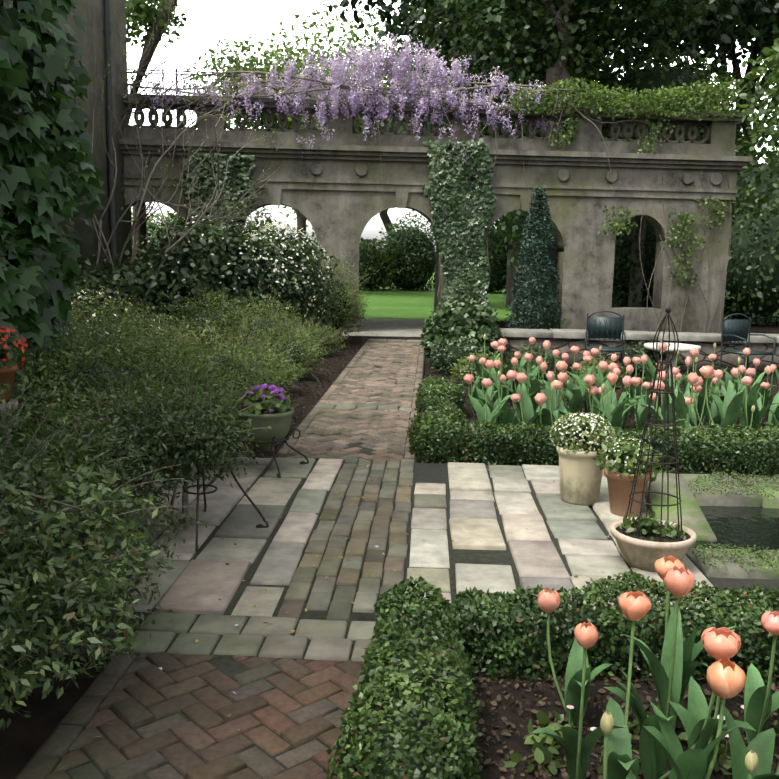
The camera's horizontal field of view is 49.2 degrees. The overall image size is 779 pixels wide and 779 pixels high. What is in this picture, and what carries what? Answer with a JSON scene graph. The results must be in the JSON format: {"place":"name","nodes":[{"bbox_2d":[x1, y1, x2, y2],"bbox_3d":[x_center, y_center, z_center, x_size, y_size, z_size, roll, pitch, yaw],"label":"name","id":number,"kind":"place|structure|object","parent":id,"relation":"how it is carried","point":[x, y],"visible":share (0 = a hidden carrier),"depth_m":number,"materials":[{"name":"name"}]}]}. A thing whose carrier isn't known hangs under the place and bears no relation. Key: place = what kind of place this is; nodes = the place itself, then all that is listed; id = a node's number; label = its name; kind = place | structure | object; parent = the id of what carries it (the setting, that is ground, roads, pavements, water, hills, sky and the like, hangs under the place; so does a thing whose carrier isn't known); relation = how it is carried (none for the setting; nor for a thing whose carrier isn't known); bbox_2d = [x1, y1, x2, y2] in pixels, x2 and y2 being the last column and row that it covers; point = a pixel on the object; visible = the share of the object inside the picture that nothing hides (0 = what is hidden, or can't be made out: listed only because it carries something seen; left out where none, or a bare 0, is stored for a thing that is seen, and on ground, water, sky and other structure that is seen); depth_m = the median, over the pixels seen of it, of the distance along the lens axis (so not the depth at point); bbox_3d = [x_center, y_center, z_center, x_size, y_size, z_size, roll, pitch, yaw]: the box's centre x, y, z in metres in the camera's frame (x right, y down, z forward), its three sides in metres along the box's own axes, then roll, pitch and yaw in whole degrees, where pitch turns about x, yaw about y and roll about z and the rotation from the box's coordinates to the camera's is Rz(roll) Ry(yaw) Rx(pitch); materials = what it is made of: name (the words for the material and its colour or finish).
{"place":"outdoors","nodes":[
{"label":"outdoors","id":0,"kind":"place"},
{"bbox_2d":[0,264,778,778],"bbox_3d":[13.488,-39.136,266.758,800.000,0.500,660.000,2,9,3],"label":"ground","id":1,"kind":"structure","parent":0,"point":[22,738],"depth_m":3.15,"materials":[{"name":"soil"}]},
{"bbox_2d":[0,0,105,468],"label":"boston ivy","id":2,"kind":"object","parent":1,"relation":"on","point":[41,195],"visible":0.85,"depth_m":5.72,"materials":[{"name":"green plant"}]},
{"bbox_2d":[0,0,132,292],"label":"wall","id":3,"kind":"structure","parent":1,"relation":"on","point":[91,38],"depth_m":15.62,"materials":[{"name":"grey stone"}]},
{"bbox_2d":[103,0,116,261],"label":"drain pipe","id":4,"kind":"object","parent":3,"relation":"attached to","point":[107,34],"visible":0.56,"depth_m":15.81,"materials":[{"name":"grey metal"}]},
{"bbox_2d":[0,279,311,729],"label":"shrub","id":5,"kind":"object","parent":1,"relation":"on","point":[22,563],"depth_m":3.63,"materials":[{"name":"green plant"}]},
{"bbox_2d":[0,1,382,653],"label":"twigs","id":6,"kind":"object","parent":1,"relation":"on","point":[168,249],"visible":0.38,"depth_m":12.92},
{"bbox_2d":[69,215,332,350],"bbox_3d":[-2.847,-1.390,11.912,3.438,2.288,7.750,2,9,3],"label":"white blossom","id":7,"kind":"object","parent":1,"relation":"on","point":[258,258],"visible":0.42,"depth_m":13.96,"materials":[{"name":"white plant"}]},
{"bbox_2d":[46,652,363,778],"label":"brick path","id":8,"kind":"structure","parent":1,"relation":"on","point":[137,702],"depth_m":2.94,"materials":[{"name":"brown brick"}]},
{"bbox_2d":[17,339,424,778],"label":"path border bricks","id":9,"kind":"object","parent":1,"relation":"on","point":[55,748],"visible":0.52,"depth_m":3.04,"materials":[{"name":"brown brick"}]},
{"bbox_2d":[122,339,421,661],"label":"path pavers","id":10,"kind":"object","parent":1,"relation":"on","point":[328,641],"visible":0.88,"depth_m":4.15,"materials":[{"name":"grey stone"}]},
{"bbox_2d":[120,138,508,366],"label":"ivy leaves","id":11,"kind":"object","parent":1,"relation":"on","point":[460,196],"visible":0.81,"depth_m":16.95,"materials":[{"name":"green plant"}]},
{"bbox_2d":[56,246,625,417],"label":"light shrub leaves","id":12,"kind":"object","parent":1,"relation":"on","point":[296,336],"visible":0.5,"depth_m":11.17,"materials":[{"name":"green plant"}]},
{"bbox_2d":[285,409,409,461],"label":"brick path","id":13,"kind":"structure","parent":1,"relation":"on","point":[391,425],"depth_m":7.71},
{"bbox_2d":[325,340,420,406],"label":"brick path","id":14,"kind":"structure","parent":1,"relation":"on","point":[360,383],"depth_m":11.40,"materials":[{"name":"brown brick"}]},
{"bbox_2d":[67,215,686,394],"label":"dark shrub leaves","id":15,"kind":"object","parent":1,"relation":"on","point":[195,255],"visible":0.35,"depth_m":13.56,"materials":[{"name":"green plant"}]},
{"bbox_2d":[5,457,766,616],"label":"flagstones","id":16,"kind":"object","parent":1,"relation":"on","point":[204,580],"visible":0.52,"depth_m":4.91,"materials":[{"name":"grey stone"}]},
{"bbox_2d":[0,362,652,516],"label":"terracotta pots","id":17,"kind":"object","parent":16,"relation":"on","point":[619,490],"visible":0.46,"depth_m":5.27,"materials":[{"name":"brown ceramic"}]},
{"bbox_2d":[135,304,683,551],"bbox_3d":[-0.280,0.136,4.928,3.494,1.375,1.833,9,12,42],"label":"wrought iron","id":18,"kind":"object","parent":16,"relation":"on","point":[668,316],"visible":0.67,"depth_m":4.44,"materials":[{"name":"black metal"}]},
{"bbox_2d":[557,442,606,505],"bbox_3d":[1.272,0.562,5.658,0.336,0.375,0.336,2,9,3],"label":"cream pot","id":19,"kind":"object","parent":16,"relation":"on","point":[580,474],"visible":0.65,"depth_m":5.55,"materials":[{"name":"ceramic"}]},
{"bbox_2d":[610,518,696,571],"bbox_3d":[1.391,0.836,4.509,0.436,0.190,0.436,2,9,3],"label":"bowl pot","id":20,"kind":"object","parent":16,"relation":"on","point":[645,555],"visible":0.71,"depth_m":4.36,"materials":[{"name":"ceramic"}]},
{"bbox_2d":[0,66,778,554],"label":"shrub","id":21,"kind":"object","parent":1,"relation":"on","point":[620,280],"visible":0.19,"depth_m":20.87,"materials":[{"name":"green plant"}]},
{"bbox_2d":[0,340,778,778],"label":"paving bed","id":22,"kind":"object","parent":1,"relation":"on","point":[228,666],"visible":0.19,"depth_m":4.34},
{"bbox_2d":[0,399,293,480],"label":"plant pot","id":23,"kind":"object","parent":22,"relation":"on","point":[279,424],"visible":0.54,"depth_m":6.20,"materials":[{"name":"ceramic"}]},
{"bbox_2d":[119,93,752,332],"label":"arcade wall","id":24,"kind":"structure","parent":1,"relation":"on","point":[331,190],"depth_m":17.33,"materials":[{"name":"stone"}]},
{"bbox_2d":[127,68,375,130],"bbox_3d":[-3.091,-5.896,18.057,5.638,1.680,0.037,1,9,-4],"label":"iron rail","id":25,"kind":"object","parent":24,"relation":"on","point":[176,71],"visible":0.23,"depth_m":17.89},
{"bbox_2d":[151,33,563,161],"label":"wisteria flowers","id":26,"kind":"object","parent":24,"relation":"on","point":[367,63],"visible":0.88,"depth_m":16.79,"materials":[{"name":"purple plant"}]},
{"bbox_2d":[53,1,743,332],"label":"vine","id":27,"kind":"object","parent":24,"relation":"on","point":[651,100],"depth_m":17.11,"materials":[{"name":"green plant"}]},
{"bbox_2d":[96,339,778,778],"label":"fallen leaves","id":28,"kind":"object","parent":1,"relation":"on","point":[540,703],"visible":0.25,"depth_m":3.17,"materials":[{"name":"brown plant"}]},
{"bbox_2d":[504,710,777,778],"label":"ground cover","id":29,"kind":"object","parent":28,"relation":"on","point":[543,754],"visible":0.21,"depth_m":2.79,"materials":[{"name":"green plant"}]},
{"bbox_2d":[566,705,743,736],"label":"fallen petals","id":30,"kind":"object","parent":29,"relation":"on","point":[591,728],"visible":0.27,"depth_m":2.95,"materials":[{"name":"plant"}]},
{"bbox_2d":[125,0,778,292],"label":"tree leaves","id":31,"kind":"object","parent":1,"relation":"on","point":[141,12],"visible":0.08,"depth_m":34.03,"materials":[{"name":"green plant"}]},
{"bbox_2d":[128,0,775,309],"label":"trunk","id":32,"kind":"object","parent":1,"relation":"on","point":[561,71],"visible":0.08,"depth_m":22.34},
{"bbox_2d":[328,0,778,146],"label":"dark tree leaves","id":33,"kind":"object","parent":32,"relation":"attached to","point":[743,23],"visible":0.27,"depth_m":27.87,"materials":[{"name":"green plant"}]},
{"bbox_2d":[150,0,778,326],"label":"tree leaves","id":34,"kind":"object","parent":1,"relation":"on","point":[530,24],"visible":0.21,"depth_m":22.14,"materials":[{"name":"green plant"}]},
{"bbox_2d":[505,185,567,328],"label":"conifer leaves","id":35,"kind":"object","parent":1,"relation":"on","point":[517,296],"visible":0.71,"depth_m":14.20,"materials":[{"name":"green plant"}]},
{"bbox_2d":[322,375,778,778],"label":"box hedge","id":36,"kind":"object","parent":1,"relation":"on","point":[459,613],"depth_m":3.36,"materials":[{"name":"green plant"}]},
{"bbox_2d":[431,336,778,376],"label":"wall","id":37,"kind":"structure","parent":1,"relation":"on","point":[565,345],"depth_m":12.67,"materials":[{"name":"grey stone"}]},
{"bbox_2d":[437,328,778,342],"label":"wall coping","id":38,"kind":"object","parent":37,"relation":"on","point":[630,335],"depth_m":12.65,"materials":[{"name":"grey stone"}]},
{"bbox_2d":[458,334,778,778],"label":"tulip","id":39,"kind":"object","parent":1,"relation":"on","point":[659,741],"depth_m":2.95,"materials":[{"name":"plant"}]},
{"bbox_2d":[644,343,700,383],"bbox_3d":[3.886,-0.354,11.746,0.750,0.525,0.750,2,9,3],"label":"stone table","id":40,"kind":"object","parent":1,"relation":"on","point":[684,348],"visible":0.54,"depth_m":11.64,"materials":[{"name":"grey stone"}]},
{"bbox_2d":[585,310,775,383],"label":"garden chairs","id":41,"kind":"object","parent":1,"relation":"on","point":[609,328],"visible":0.96,"depth_m":12.16,"materials":[{"name":"paint"}]},
{"bbox_2d":[644,472,778,579],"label":"pond edging","id":42,"kind":"object","parent":1,"relation":"on","point":[694,519],"visible":0.52,"depth_m":5.31,"materials":[{"name":"stone"}]},
{"bbox_2d":[659,468,778,571],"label":"moss cushions","id":43,"kind":"object","parent":42,"relation":"on","point":[755,489],"visible":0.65,"depth_m":5.68,"materials":[{"name":"green plant"}]},
{"bbox_2d":[126,0,778,251],"label":"sky","id":44,"kind":"structure","parent":0,"point":[211,21],"materials":[{"name":"white"}]},
{"bbox_2d":[309,273,778,324],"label":"lawn","id":45,"kind":"structure","parent":0,"point":[400,304],"depth_m":28.53,"materials":[{"name":"green plant"}]},
{"bbox_2d":[332,319,778,340],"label":"terrace","id":46,"kind":"structure","parent":0,"point":[764,328],"depth_m":19.57,"materials":[{"name":"stone"}]},
{"bbox_2d":[341,319,424,336],"bbox_3d":[0.102,-1.415,19.162,2.400,0.001,4.800,1,9,-4],"label":"arch landing","id":47,"kind":"object","parent":46,"relation":"on","point":[402,327],"visible":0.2,"depth_m":18.77,"materials":[{"name":"grey stone"}]},
{"bbox_2d":[571,449,690,541],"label":"potting soil","id":48,"kind":"structure","parent":0,"point":[644,536],"depth_m":4.47,"materials":[{"name":"brown soil"}]},
{"bbox_2d":[0,326,27,366],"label":"red flowers","id":49,"kind":"object","parent":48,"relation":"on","point":[16,344],"visible":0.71,"depth_m":5.21,"materials":[{"name":"red plant"}]},
{"bbox_2d":[0,332,685,539],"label":"potted plants","id":50,"kind":"object","parent":48,"relation":"on","point":[631,452],"visible":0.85,"depth_m":5.36,"materials":[{"name":"green plant"}]},
{"bbox_2d":[240,384,287,412],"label":"pansies","id":51,"kind":"object","parent":50,"relation":"on","point":[274,391],"visible":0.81,"depth_m":6.27,"materials":[{"name":"purple plant"}]},
{"bbox_2d":[549,412,652,475],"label":"white flowers","id":52,"kind":"object","parent":48,"relation":"on","point":[591,424],"visible":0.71,"depth_m":5.46,"materials":[{"name":"white plant"}]},
{"bbox_2d":[643,501,778,557],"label":"pond water","id":53,"kind":"structure","parent":0,"point":[758,527],"depth_m":5.28,"materials":[{"name":"black liquid"}]}
]}

